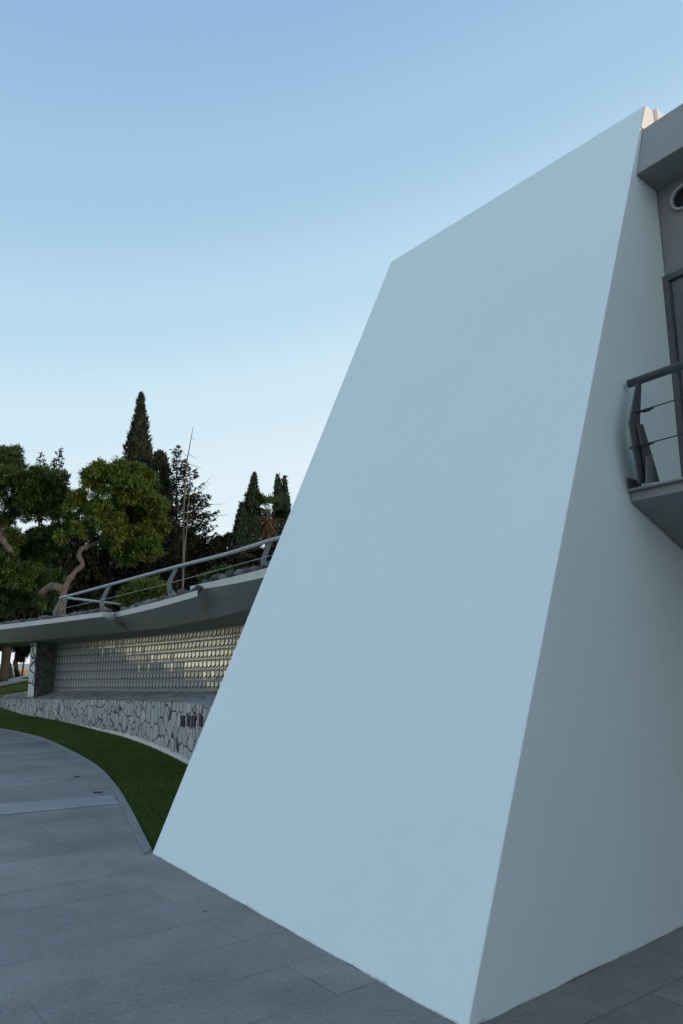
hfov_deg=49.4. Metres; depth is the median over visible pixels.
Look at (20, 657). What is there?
grove tree
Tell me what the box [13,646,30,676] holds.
grove tree
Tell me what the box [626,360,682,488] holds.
balcony railing
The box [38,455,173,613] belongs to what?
broadleaf tree
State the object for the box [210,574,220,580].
river stone
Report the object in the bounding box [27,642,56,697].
stone pier
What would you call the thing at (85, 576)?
evergreen tree
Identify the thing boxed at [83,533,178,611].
evergreen tree
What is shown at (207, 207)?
sky
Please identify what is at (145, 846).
kerb strip
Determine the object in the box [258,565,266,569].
river stone
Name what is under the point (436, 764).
leaning wall
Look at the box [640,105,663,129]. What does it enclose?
roof parapet
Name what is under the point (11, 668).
grove tree
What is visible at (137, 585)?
shrub
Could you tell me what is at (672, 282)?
door
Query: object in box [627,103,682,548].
terrace building
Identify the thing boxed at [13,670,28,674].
retaining wall
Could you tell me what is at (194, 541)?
conifer tree
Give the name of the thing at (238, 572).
river stone
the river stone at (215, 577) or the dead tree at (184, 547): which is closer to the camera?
the river stone at (215, 577)
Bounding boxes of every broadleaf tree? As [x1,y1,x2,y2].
[0,443,72,618]
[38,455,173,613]
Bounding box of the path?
[0,674,28,685]
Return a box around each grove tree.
[10,647,16,678]
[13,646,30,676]
[15,646,30,675]
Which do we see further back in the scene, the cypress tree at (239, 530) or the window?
the cypress tree at (239, 530)
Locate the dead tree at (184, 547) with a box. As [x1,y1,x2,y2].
[179,429,227,588]
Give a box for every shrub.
[113,574,167,607]
[197,562,235,584]
[203,532,244,570]
[239,545,275,568]
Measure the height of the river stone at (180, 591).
0.164 m
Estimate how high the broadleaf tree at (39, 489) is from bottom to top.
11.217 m
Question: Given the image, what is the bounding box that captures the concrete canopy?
[0,568,267,646]
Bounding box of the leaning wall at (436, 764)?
[152,106,682,1023]
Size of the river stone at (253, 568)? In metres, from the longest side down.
0.200 x 0.179 x 0.134 m
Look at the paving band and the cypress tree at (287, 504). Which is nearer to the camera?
the paving band
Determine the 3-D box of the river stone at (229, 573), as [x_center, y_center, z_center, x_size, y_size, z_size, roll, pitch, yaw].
[-1.937,1.106,13.077,0.234,0.148,0.267,12,-18,3]
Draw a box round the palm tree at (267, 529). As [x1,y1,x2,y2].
[251,490,289,546]
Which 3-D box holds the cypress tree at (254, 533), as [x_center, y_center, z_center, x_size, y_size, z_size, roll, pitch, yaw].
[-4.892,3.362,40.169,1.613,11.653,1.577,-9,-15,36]
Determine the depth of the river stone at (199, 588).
13.72 m
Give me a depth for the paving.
4.24 m
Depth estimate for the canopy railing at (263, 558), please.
15.48 m
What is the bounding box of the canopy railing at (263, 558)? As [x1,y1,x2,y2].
[53,535,280,614]
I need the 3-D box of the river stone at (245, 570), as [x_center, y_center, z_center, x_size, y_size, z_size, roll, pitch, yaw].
[-1.626,1.030,12.760,0.176,0.165,0.185,0,-12,-2]
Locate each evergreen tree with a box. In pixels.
[0,524,62,681]
[34,522,119,617]
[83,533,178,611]
[172,531,213,590]
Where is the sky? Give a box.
[0,0,682,663]
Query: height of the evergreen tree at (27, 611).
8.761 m
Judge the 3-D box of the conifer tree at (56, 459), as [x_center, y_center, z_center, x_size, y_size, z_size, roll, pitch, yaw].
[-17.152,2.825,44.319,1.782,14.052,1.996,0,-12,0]
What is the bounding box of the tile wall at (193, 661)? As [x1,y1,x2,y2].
[53,624,244,690]
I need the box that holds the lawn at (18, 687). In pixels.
[0,675,177,849]
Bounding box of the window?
[670,184,682,210]
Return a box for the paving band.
[0,795,118,814]
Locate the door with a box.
[662,268,682,476]
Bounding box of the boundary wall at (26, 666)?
[0,664,29,669]
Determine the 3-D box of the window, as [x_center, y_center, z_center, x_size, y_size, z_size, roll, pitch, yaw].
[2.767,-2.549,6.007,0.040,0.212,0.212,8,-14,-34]
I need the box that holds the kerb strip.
[0,728,153,853]
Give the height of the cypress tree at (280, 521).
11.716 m
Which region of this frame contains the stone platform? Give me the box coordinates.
[0,691,217,764]
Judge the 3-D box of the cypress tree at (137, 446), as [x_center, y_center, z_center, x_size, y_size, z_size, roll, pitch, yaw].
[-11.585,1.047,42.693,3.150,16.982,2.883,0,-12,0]
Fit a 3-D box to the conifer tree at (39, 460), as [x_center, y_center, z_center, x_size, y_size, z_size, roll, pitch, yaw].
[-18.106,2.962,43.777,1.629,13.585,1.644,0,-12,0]
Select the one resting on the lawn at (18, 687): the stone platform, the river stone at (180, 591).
the stone platform
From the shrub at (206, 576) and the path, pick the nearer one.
the shrub at (206, 576)
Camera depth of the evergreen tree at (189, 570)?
43.88 m
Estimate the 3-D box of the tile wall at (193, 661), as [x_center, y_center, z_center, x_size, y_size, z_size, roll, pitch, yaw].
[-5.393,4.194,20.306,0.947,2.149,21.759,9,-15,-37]
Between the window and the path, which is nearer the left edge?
the path
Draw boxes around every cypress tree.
[118,391,153,609]
[141,449,174,600]
[232,501,249,566]
[242,471,263,567]
[271,473,284,546]
[279,475,291,529]
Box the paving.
[0,730,682,1023]
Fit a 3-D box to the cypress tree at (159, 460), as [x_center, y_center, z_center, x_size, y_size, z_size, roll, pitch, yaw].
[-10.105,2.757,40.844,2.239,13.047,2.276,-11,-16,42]
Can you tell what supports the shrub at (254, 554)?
on the lawn at (18, 687)
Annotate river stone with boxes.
[177,589,184,595]
[194,585,202,591]
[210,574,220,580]
[225,570,234,577]
[235,569,242,575]
[242,567,249,573]
[249,566,257,571]
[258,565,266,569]
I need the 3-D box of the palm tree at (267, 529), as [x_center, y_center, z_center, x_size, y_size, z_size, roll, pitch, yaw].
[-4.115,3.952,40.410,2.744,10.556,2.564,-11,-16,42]
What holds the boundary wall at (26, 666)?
on the lawn at (18, 687)
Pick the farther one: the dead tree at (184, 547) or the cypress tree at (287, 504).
the cypress tree at (287, 504)
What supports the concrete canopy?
on the tile wall at (193, 661)
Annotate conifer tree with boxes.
[35,452,48,526]
[50,448,69,510]
[159,445,219,593]

